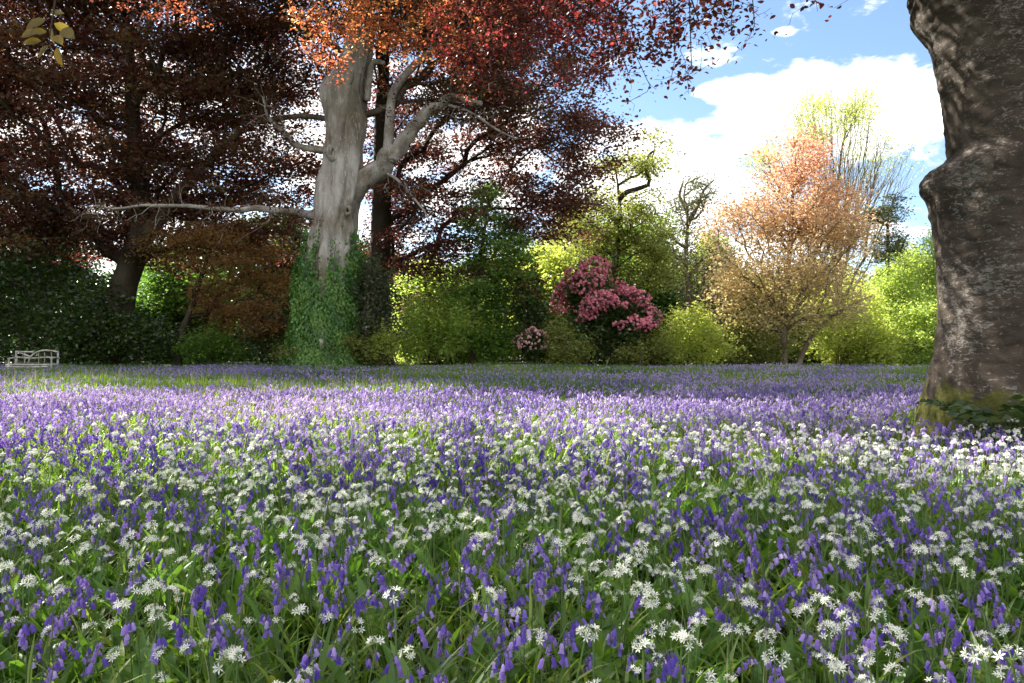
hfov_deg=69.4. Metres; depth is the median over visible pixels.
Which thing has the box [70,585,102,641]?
bluebell
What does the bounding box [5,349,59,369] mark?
garden bench
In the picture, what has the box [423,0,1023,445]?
beech tree
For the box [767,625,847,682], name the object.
bluebell
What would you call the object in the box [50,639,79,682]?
bluebell
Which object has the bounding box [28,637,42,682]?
bluebell
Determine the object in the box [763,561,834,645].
bluebell
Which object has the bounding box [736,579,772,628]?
bluebell
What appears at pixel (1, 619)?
bluebell
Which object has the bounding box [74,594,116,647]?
bluebell
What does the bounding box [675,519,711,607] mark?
wild garlic
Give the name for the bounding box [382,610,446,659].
bluebell
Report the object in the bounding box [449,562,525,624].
bluebell
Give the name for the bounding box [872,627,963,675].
bluebell
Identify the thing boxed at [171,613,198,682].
bluebell
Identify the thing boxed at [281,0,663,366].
dark trunked tree
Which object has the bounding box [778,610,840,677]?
bluebell
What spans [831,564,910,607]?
bluebell
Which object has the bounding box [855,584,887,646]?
bluebell
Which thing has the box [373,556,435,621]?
bluebell
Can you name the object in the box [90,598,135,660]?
bluebell
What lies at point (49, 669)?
bluebell
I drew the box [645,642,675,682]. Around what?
bluebell
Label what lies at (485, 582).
bluebell
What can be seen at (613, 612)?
wild garlic
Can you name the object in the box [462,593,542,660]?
bluebell
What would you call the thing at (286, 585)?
bluebell
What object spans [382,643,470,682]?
bluebell
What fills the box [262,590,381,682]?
bluebell
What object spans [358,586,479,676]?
bluebell
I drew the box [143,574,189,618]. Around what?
bluebell
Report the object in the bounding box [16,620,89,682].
bluebell
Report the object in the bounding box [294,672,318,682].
bluebell
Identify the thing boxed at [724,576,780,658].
bluebell
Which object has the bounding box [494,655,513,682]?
bluebell
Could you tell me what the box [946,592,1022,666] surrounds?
bluebell
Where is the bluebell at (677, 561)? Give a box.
[672,552,713,613]
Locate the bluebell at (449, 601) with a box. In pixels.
[441,533,495,617]
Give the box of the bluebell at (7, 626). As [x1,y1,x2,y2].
[0,619,53,682]
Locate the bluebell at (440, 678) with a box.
[437,670,448,682]
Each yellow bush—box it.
[364,318,403,366]
[645,298,746,366]
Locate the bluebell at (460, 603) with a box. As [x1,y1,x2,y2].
[414,585,495,663]
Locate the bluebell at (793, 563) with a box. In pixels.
[760,553,841,641]
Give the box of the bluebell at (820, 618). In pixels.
[780,606,833,682]
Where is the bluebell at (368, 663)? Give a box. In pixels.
[322,651,380,682]
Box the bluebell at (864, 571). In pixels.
[842,560,873,591]
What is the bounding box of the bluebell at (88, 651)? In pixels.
[81,640,106,682]
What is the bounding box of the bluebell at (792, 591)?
[707,589,795,672]
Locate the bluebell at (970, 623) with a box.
[967,615,979,641]
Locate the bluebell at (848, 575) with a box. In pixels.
[839,567,895,597]
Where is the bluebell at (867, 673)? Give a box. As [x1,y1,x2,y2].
[846,668,873,682]
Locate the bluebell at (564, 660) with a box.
[489,630,578,682]
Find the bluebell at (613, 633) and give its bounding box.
[584,624,640,682]
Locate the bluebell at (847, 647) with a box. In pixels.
[794,640,852,678]
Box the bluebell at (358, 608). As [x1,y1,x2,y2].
[314,596,381,682]
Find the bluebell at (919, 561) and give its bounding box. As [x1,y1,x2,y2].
[892,559,968,613]
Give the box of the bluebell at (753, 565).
[738,557,755,641]
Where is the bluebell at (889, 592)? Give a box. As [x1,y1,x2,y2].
[799,582,903,644]
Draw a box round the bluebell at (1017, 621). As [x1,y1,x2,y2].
[1006,616,1023,657]
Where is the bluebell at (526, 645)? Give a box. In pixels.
[517,623,553,680]
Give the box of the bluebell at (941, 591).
[897,529,965,616]
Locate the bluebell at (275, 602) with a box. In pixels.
[249,580,329,682]
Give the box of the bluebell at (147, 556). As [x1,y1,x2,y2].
[115,550,160,627]
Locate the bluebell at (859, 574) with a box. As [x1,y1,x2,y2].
[809,563,866,642]
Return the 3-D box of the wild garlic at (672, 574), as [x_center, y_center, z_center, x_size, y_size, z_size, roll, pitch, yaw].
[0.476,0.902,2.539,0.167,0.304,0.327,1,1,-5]
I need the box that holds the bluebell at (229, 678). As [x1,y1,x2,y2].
[209,619,260,682]
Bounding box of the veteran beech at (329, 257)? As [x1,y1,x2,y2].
[55,0,610,367]
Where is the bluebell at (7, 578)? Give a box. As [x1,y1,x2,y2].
[1,570,15,617]
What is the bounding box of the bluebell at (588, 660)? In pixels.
[581,651,594,682]
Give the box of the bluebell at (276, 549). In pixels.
[261,540,287,592]
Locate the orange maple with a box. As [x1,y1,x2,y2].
[686,115,891,364]
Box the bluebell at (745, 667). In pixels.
[705,656,758,682]
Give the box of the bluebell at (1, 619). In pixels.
[0,602,19,674]
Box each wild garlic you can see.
[0,524,33,586]
[0,526,42,610]
[0,535,36,614]
[0,543,7,561]
[0,560,77,681]
[0,578,34,682]
[0,585,11,641]
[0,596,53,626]
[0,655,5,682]
[1,519,63,628]
[4,616,35,668]
[11,584,101,682]
[15,574,87,676]
[17,519,97,606]
[17,537,50,609]
[18,532,49,597]
[24,537,59,639]
[25,557,91,641]
[34,625,87,682]
[35,556,63,638]
[40,547,87,627]
[45,534,103,629]
[51,525,164,641]
[64,552,132,609]
[78,542,147,617]
[82,621,97,677]
[86,555,143,661]
[92,589,124,662]
[93,537,139,610]
[96,582,149,682]
[102,617,132,682]
[105,645,122,682]
[109,577,178,682]
[111,592,154,644]
[113,598,145,665]
[114,603,179,665]
[118,541,153,618]
[121,530,165,605]
[123,520,190,608]
[126,584,197,656]
[128,558,204,642]
[129,612,165,682]
[137,521,176,595]
[137,535,182,614]
[147,547,216,631]
[147,606,198,678]
[150,605,206,682]
[152,645,165,682]
[153,670,168,682]
[159,592,184,653]
[163,544,229,651]
[163,620,182,671]
[169,555,225,627]
[171,527,212,618]
[172,578,228,673]
[174,524,216,610]
[179,638,195,682]
[195,616,255,682]
[198,563,247,651]
[198,635,212,682]
[200,544,273,635]
[213,613,292,682]
[213,650,235,682]
[222,531,293,636]
[222,644,242,682]
[224,546,255,655]
[229,645,248,682]
[238,617,284,682]
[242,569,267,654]
[245,577,273,634]
[246,570,310,659]
[258,515,330,598]
[269,534,302,610]
[281,593,311,667]
[284,532,329,641]
[287,561,314,611]
[289,533,344,632]
[291,603,308,682]
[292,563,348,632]
[295,540,318,636]
[299,666,314,678]
[301,509,349,593]
[304,566,315,616]
[306,559,328,592]
[312,519,328,597]
[312,520,365,593]
[315,539,353,636]
[316,611,332,682]
[317,546,356,599]
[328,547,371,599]
[335,530,344,579]
[339,549,383,636]
[344,527,376,597]
[345,616,427,682]
[347,545,406,607]
[356,538,425,609]
[359,568,372,617]
[366,635,384,682]
[369,555,412,624]
[372,537,388,597]
[372,539,404,593]
[372,558,413,592]
[374,531,421,596]
[379,559,422,603]
[383,586,404,682]
[399,533,450,609]
[399,645,415,682]
[401,535,454,637]
[428,532,490,612]
[439,531,525,602]
[446,520,491,596]
[448,585,548,682]
[451,511,498,628]
[468,543,490,598]
[470,509,533,614]
[476,501,557,596]
[490,584,528,674]
[495,540,510,607]
[510,607,559,682]
[513,561,553,607]
[528,628,546,682]
[534,548,567,609]
[544,540,567,625]
[547,511,622,607]
[548,537,591,606]
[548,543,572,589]
[551,538,628,636]
[554,548,594,644]
[555,573,580,653]
[556,541,642,617]
[561,580,647,682]
[564,587,582,672]
[567,558,613,611]
[568,566,619,682]
[574,589,658,657]
[575,624,598,682]
[580,623,600,682]
[586,678,600,682]
[588,561,623,627]
[588,562,650,682]
[590,559,622,664]
[596,569,613,628]
[600,552,682,679]
[600,585,643,629]
[601,552,636,626]
[601,581,639,617]
[605,546,659,625]
[617,524,676,605]
[617,553,631,653]
[622,582,662,653]
[623,570,670,627]
[624,556,656,671]
[626,523,661,623]
[628,588,678,649]
[628,663,645,682]
[629,598,702,682]
[631,633,655,682]
[635,541,729,615]
[635,549,662,606]
[636,540,665,588]
[636,563,672,637]
[638,524,675,600]
[638,582,738,682]
[640,563,674,616]
[640,590,675,682]
[641,587,683,659]
[642,569,660,604]
[644,618,705,679]
[645,620,667,682]
[652,653,664,682]
[654,589,741,651]
[656,570,682,638]
[657,527,677,615]
[657,557,748,672]
[657,619,691,682]
[661,590,688,640]
[664,554,696,603]
[666,603,701,650]
[667,541,725,609]
[670,628,691,682]
[673,564,739,626]
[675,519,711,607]
[676,548,732,617]
[680,632,702,682]
[684,535,755,622]
[685,570,711,640]
[691,612,708,682]
[693,596,716,677]
[696,564,755,657]
[697,669,718,682]
[698,577,741,669]
[699,593,753,674]
[701,599,782,681]
[703,532,765,646]
[715,551,746,611]
[719,623,733,682]
[723,672,737,682]
[729,629,769,682]
[734,623,751,682]
[739,582,807,663]
[739,595,773,681]
[747,611,779,665]
[749,614,762,682]
[753,606,804,673]
[755,602,814,682]
[762,647,791,677]
[764,628,780,682]
[772,535,833,613]
[785,533,842,619]
[787,525,828,617]
[795,591,826,674]
[800,532,841,617]
[807,516,863,618]
[808,591,860,651]
[808,643,822,680]
[814,607,856,682]
[815,549,846,642]
[815,650,830,682]
[817,620,841,682]
[818,558,887,641]
[818,627,833,682]
[820,596,840,682]
[821,653,838,682]
[829,661,850,682]
[832,517,928,612]
[835,595,885,667]
[836,523,869,630]
[836,552,848,583]
[836,621,851,682]
[845,555,899,642]
[847,534,859,584]
[847,652,858,678]
[848,545,883,601]
[853,645,875,672]
[858,673,875,682]
[859,652,875,682]
[862,538,961,638]
[866,606,885,681]
[868,543,941,669]
[870,504,974,599]
[879,587,923,682]
[881,622,919,682]
[882,641,899,682]
[883,662,905,682]
[887,625,910,681]
[889,516,922,602]
[902,558,962,656]
[902,562,940,625]
[907,594,953,672]
[913,547,955,639]
[916,597,985,682]
[918,545,969,635]
[925,544,976,602]
[929,531,978,612]
[932,556,965,669]
[933,531,972,603]
[936,544,958,612]
[938,540,961,593]
[938,544,995,601]
[942,544,992,614]
[949,558,989,616]
[949,589,1002,649]
[950,576,1023,647]
[952,506,979,605]
[955,549,974,629]
[957,566,1002,676]
[958,569,1003,643]
[960,643,988,682]
[961,539,1008,603]
[973,590,1023,632]
[975,557,1023,633]
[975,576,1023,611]
[976,565,1023,626]
[976,630,1022,675]
[981,646,992,682]
[982,579,1022,645]
[990,529,1023,613]
[992,644,1023,682]
[992,664,1019,682]
[994,567,1007,635]
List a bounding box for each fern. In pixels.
[915,398,1023,448]
[947,394,1023,445]
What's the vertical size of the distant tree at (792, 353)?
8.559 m
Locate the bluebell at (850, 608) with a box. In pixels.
[835,602,897,671]
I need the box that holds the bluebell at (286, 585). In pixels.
[211,574,289,649]
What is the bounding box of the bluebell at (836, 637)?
[804,627,884,668]
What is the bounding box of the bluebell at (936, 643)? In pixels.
[904,626,992,678]
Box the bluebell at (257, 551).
[216,547,263,608]
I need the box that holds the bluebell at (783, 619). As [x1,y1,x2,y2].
[738,606,819,676]
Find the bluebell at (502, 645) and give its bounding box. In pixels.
[495,638,544,675]
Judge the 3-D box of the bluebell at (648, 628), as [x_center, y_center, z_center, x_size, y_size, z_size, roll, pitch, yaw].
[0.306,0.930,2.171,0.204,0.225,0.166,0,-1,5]
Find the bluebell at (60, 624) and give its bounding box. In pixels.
[38,616,115,676]
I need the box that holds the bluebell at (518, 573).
[490,557,523,637]
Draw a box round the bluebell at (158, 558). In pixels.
[116,550,197,612]
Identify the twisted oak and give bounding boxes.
[548,125,699,364]
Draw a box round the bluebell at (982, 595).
[933,579,1023,678]
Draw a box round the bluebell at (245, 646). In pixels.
[235,626,257,682]
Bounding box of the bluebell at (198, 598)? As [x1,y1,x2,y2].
[100,583,254,682]
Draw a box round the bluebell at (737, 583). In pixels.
[695,569,798,653]
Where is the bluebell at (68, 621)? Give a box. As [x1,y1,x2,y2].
[48,612,96,681]
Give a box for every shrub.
[81,305,185,365]
[163,318,262,365]
[232,297,291,364]
[269,317,397,366]
[501,259,555,363]
[536,306,601,364]
[602,315,683,366]
[708,312,800,365]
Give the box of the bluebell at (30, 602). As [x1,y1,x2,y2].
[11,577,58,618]
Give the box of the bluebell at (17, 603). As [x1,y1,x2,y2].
[0,594,36,671]
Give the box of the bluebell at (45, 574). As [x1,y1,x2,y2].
[25,566,76,611]
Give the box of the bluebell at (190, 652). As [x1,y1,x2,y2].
[178,629,251,682]
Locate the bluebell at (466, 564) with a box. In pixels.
[429,554,518,622]
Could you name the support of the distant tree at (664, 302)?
on the ground at (556, 632)
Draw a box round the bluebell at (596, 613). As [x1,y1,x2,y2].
[578,595,633,682]
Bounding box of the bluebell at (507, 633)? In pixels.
[487,617,532,682]
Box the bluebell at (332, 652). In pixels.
[311,642,353,682]
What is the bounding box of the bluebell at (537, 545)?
[503,532,587,610]
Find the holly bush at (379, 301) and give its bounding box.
[348,251,410,365]
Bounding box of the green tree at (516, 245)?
[434,179,553,364]
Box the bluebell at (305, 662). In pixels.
[300,646,321,682]
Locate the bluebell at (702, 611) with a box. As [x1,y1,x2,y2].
[623,604,734,673]
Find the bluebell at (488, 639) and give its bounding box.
[472,622,557,682]
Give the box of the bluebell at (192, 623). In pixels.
[159,582,238,682]
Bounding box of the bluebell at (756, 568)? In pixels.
[705,553,757,604]
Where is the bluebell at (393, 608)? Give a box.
[352,584,448,669]
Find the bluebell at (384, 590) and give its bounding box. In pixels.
[364,583,452,679]
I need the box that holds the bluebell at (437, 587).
[398,574,463,661]
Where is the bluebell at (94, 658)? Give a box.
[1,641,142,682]
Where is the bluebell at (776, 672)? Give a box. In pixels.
[764,658,784,682]
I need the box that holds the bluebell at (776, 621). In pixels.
[741,598,812,651]
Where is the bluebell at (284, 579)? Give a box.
[254,563,320,640]
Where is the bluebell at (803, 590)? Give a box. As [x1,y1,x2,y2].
[742,583,818,638]
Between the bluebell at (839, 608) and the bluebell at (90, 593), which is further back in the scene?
the bluebell at (90, 593)
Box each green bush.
[390,276,495,366]
[457,273,526,364]
[789,298,917,365]
[886,295,936,365]
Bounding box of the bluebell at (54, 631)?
[5,611,100,682]
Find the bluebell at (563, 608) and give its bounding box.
[507,565,618,668]
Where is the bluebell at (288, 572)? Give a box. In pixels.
[258,557,309,645]
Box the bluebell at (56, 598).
[15,583,67,653]
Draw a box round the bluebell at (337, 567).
[314,558,384,665]
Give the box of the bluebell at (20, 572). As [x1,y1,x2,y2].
[10,564,52,607]
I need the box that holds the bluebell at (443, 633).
[412,620,466,682]
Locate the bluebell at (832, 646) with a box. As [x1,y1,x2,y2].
[828,638,849,675]
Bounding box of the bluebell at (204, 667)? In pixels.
[176,624,280,682]
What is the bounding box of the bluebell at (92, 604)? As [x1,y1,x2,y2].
[45,591,95,663]
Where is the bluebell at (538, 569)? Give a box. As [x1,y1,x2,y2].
[533,568,560,617]
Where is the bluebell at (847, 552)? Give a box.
[835,546,858,596]
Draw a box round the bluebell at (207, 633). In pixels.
[177,614,257,682]
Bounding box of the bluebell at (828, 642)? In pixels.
[787,602,867,671]
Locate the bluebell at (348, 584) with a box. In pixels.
[333,556,357,616]
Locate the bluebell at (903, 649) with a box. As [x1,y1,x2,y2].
[872,640,909,682]
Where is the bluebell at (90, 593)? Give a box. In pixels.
[46,585,106,649]
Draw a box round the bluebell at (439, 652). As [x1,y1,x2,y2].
[435,640,496,682]
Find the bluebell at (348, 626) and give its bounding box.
[282,620,371,682]
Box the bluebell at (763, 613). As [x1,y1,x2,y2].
[746,604,819,664]
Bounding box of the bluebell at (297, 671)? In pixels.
[294,665,359,682]
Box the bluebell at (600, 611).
[570,586,650,680]
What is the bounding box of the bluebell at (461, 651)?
[398,626,530,682]
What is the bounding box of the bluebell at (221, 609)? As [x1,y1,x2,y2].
[151,598,248,682]
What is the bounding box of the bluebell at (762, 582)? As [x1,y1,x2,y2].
[759,575,768,629]
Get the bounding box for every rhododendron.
[506,322,562,364]
[541,252,637,364]
[558,273,667,365]
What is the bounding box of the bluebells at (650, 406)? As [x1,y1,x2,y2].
[0,362,1023,682]
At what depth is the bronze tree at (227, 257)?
34.16 m
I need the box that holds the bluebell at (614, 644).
[575,636,660,682]
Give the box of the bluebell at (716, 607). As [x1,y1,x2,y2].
[714,605,769,659]
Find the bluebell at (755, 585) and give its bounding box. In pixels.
[749,578,795,622]
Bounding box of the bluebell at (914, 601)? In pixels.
[908,595,959,624]
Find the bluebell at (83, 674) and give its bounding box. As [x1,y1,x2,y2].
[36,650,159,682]
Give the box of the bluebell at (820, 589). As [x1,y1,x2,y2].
[811,576,836,650]
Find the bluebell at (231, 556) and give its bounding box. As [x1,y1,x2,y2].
[198,550,255,611]
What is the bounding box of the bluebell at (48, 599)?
[0,589,65,654]
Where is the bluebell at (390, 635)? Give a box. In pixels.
[346,616,430,675]
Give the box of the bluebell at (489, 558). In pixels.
[449,550,503,620]
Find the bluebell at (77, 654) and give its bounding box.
[59,639,177,682]
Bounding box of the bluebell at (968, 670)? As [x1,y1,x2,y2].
[937,639,980,682]
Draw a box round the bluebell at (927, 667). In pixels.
[924,656,945,682]
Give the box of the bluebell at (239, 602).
[191,583,281,682]
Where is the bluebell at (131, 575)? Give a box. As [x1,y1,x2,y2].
[72,571,141,634]
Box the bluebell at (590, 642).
[550,632,595,682]
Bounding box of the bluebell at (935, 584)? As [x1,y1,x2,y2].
[862,569,938,624]
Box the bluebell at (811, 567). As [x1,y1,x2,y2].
[790,562,818,640]
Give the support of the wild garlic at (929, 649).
on the ground at (556, 632)
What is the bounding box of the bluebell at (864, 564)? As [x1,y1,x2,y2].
[820,559,874,605]
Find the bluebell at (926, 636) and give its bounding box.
[858,604,941,682]
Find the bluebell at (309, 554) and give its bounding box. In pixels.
[252,545,337,648]
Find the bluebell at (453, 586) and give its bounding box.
[433,581,458,621]
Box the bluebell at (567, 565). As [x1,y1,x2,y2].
[534,559,603,624]
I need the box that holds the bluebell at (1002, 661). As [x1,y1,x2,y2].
[997,642,1015,682]
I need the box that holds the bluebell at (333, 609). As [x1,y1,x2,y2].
[326,600,383,674]
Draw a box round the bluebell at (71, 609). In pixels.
[4,596,111,682]
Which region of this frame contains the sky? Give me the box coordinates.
[0,0,946,284]
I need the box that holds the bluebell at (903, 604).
[861,597,959,675]
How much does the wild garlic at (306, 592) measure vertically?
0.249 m
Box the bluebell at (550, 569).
[516,552,589,627]
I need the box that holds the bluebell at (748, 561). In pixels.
[710,549,812,644]
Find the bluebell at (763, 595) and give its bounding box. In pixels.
[730,565,777,646]
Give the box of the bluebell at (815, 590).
[767,570,820,634]
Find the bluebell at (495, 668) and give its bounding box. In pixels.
[481,646,512,682]
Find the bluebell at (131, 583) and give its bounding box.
[91,573,158,645]
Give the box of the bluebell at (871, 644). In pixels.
[851,627,876,679]
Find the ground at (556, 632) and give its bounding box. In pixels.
[0,352,1022,682]
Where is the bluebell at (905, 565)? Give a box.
[874,556,958,610]
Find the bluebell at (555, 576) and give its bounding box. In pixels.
[511,561,588,620]
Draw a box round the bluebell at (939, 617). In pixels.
[872,595,967,682]
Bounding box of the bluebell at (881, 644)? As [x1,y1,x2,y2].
[789,618,931,682]
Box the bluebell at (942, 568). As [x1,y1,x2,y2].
[898,551,951,628]
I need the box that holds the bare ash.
[729,72,933,337]
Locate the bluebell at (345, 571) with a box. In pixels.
[309,560,375,644]
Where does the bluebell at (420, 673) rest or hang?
on the ground at (556, 632)
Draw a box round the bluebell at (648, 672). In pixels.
[633,648,693,682]
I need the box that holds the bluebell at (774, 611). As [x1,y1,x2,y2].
[708,597,819,682]
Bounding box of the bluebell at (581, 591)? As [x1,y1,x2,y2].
[553,583,590,636]
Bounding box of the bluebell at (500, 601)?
[418,587,529,682]
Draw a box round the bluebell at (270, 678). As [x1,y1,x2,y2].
[252,610,278,682]
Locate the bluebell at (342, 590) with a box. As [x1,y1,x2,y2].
[309,577,347,634]
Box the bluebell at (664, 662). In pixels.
[657,649,672,682]
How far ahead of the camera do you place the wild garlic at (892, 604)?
2.69 m
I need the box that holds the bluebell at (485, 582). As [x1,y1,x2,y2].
[459,563,526,654]
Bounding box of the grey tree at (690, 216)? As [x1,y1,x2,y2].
[640,168,763,365]
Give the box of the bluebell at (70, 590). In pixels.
[54,567,108,612]
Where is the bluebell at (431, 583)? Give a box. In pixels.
[403,563,476,639]
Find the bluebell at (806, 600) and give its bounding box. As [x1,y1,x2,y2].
[754,594,822,651]
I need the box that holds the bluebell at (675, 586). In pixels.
[671,577,681,626]
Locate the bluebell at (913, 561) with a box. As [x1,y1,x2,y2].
[893,556,914,626]
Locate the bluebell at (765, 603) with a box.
[752,598,803,656]
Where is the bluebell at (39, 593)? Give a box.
[30,587,69,639]
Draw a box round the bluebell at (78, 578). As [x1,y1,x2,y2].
[74,573,108,626]
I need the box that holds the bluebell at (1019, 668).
[1006,654,1023,682]
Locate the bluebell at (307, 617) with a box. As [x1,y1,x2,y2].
[286,576,350,641]
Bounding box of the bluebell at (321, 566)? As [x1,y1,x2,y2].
[286,555,401,641]
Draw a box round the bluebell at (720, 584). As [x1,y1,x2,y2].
[697,568,735,671]
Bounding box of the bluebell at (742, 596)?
[714,593,801,655]
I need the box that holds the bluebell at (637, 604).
[558,592,660,681]
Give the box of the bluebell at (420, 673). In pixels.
[403,663,425,682]
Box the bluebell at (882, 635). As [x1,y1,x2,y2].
[874,622,978,682]
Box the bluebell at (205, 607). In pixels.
[164,596,256,668]
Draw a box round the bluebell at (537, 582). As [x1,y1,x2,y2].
[529,571,577,667]
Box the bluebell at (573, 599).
[507,571,580,635]
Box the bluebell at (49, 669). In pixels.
[38,656,59,682]
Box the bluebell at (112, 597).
[66,586,152,672]
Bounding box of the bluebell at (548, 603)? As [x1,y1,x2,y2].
[533,570,578,623]
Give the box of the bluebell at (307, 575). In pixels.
[261,566,310,635]
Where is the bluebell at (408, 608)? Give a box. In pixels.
[372,574,442,633]
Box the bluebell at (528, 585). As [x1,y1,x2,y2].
[509,575,559,634]
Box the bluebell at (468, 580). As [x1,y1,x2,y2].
[460,575,521,627]
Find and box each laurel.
[0,224,146,364]
[25,283,138,365]
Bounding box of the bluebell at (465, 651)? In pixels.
[432,581,497,673]
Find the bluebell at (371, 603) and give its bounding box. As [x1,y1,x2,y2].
[367,595,418,658]
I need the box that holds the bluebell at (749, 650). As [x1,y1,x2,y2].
[724,623,772,667]
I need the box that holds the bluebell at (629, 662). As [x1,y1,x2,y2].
[613,650,637,682]
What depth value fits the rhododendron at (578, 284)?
35.49 m
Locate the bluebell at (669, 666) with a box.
[652,648,679,682]
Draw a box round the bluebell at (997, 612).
[927,601,1023,674]
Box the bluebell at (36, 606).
[20,596,65,655]
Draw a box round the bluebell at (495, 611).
[473,603,517,682]
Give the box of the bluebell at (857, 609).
[806,596,869,652]
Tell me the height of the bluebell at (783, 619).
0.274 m
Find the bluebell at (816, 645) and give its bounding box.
[794,629,840,682]
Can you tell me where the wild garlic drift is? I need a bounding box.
[0,387,1023,682]
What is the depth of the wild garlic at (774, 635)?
2.19 m
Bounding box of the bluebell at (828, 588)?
[822,582,874,625]
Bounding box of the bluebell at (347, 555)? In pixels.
[323,544,384,619]
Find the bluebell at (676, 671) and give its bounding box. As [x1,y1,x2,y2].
[665,633,739,682]
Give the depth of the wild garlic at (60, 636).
2.59 m
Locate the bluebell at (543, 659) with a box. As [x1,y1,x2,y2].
[457,637,613,682]
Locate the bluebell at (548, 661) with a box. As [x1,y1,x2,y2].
[538,602,582,682]
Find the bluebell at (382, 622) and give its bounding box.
[361,584,435,645]
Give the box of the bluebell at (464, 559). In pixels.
[449,553,490,623]
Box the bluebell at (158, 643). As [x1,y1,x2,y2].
[148,634,219,682]
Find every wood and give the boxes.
[0,214,450,360]
[479,243,870,360]
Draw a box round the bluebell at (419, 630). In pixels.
[397,619,498,682]
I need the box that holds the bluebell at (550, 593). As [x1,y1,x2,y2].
[486,582,583,660]
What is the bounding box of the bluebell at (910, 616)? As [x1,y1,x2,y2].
[895,606,934,681]
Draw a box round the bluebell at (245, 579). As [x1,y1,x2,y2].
[171,568,269,631]
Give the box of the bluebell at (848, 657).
[841,651,856,679]
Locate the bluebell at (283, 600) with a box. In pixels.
[226,594,305,667]
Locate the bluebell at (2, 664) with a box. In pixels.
[0,660,5,668]
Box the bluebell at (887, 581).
[884,576,907,624]
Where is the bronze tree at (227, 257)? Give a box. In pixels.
[125,213,299,366]
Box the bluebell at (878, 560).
[837,555,882,605]
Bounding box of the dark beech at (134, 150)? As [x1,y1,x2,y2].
[0,0,399,365]
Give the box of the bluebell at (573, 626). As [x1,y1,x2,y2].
[497,616,586,682]
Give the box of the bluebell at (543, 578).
[534,566,558,652]
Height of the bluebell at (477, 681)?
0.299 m
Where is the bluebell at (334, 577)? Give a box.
[323,566,410,642]
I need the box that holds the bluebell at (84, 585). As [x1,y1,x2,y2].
[74,575,106,635]
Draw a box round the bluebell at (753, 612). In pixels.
[704,593,799,671]
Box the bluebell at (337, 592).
[334,587,387,657]
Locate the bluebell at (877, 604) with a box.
[840,601,882,650]
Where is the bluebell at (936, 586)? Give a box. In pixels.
[923,565,960,608]
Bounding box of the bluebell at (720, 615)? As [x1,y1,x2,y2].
[682,607,759,682]
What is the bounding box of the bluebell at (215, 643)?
[165,617,283,682]
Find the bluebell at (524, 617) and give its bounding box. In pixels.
[460,606,555,682]
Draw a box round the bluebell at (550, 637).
[541,629,608,681]
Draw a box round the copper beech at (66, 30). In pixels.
[21,0,517,101]
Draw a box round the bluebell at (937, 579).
[884,575,938,616]
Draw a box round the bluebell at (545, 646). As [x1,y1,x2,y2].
[535,625,605,682]
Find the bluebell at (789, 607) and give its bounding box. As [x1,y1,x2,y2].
[744,549,844,631]
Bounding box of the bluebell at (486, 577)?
[472,563,569,636]
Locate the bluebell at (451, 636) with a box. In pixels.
[432,621,498,682]
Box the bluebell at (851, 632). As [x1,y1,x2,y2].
[789,613,904,682]
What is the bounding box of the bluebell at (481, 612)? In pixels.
[459,601,514,655]
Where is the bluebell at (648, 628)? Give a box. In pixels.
[615,627,651,673]
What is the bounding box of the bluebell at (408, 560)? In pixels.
[387,550,427,624]
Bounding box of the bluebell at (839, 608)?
[791,599,902,677]
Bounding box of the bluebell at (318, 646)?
[299,639,335,682]
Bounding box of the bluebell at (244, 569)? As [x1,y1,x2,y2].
[241,562,272,634]
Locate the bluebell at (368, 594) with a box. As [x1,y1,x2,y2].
[338,585,409,668]
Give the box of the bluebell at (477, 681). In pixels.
[427,657,499,682]
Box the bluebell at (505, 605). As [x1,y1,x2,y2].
[491,590,545,645]
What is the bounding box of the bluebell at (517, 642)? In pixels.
[505,625,587,682]
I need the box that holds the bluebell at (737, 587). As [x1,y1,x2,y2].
[712,572,783,635]
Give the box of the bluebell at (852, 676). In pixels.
[773,659,864,682]
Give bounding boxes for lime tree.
[806,284,919,365]
[866,242,935,366]
[907,223,936,349]
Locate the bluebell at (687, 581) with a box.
[681,563,718,598]
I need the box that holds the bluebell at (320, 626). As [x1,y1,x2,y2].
[283,576,344,648]
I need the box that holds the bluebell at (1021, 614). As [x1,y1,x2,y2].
[976,581,1023,644]
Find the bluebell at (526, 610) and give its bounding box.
[519,585,544,627]
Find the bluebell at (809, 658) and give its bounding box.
[794,643,812,682]
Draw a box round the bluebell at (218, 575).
[195,561,272,636]
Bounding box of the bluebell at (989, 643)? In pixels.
[974,621,1010,681]
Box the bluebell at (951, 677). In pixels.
[938,667,956,682]
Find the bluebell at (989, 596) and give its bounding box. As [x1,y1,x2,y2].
[959,589,1023,662]
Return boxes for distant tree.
[0,207,15,362]
[0,242,112,364]
[135,241,240,362]
[218,211,366,363]
[389,256,500,363]
[479,237,598,363]
[522,206,606,362]
[599,201,709,362]
[623,321,720,362]
[672,223,767,362]
[712,269,812,362]
[787,265,881,361]
[860,262,921,325]
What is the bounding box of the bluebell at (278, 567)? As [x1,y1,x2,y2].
[230,557,293,650]
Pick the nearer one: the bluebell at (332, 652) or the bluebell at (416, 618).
the bluebell at (332, 652)
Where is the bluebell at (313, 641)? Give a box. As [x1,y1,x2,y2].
[264,634,334,682]
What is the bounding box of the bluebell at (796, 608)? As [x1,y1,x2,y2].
[782,581,808,632]
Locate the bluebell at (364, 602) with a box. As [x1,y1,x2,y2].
[326,594,386,662]
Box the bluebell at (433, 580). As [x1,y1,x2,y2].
[383,570,443,612]
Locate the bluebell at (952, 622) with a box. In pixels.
[938,599,968,682]
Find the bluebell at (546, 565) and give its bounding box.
[478,561,551,613]
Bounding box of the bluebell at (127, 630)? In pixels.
[120,619,195,682]
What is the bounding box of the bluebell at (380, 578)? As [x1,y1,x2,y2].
[344,569,405,669]
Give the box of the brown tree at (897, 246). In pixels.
[858,190,927,363]
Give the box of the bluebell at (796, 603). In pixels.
[741,584,814,672]

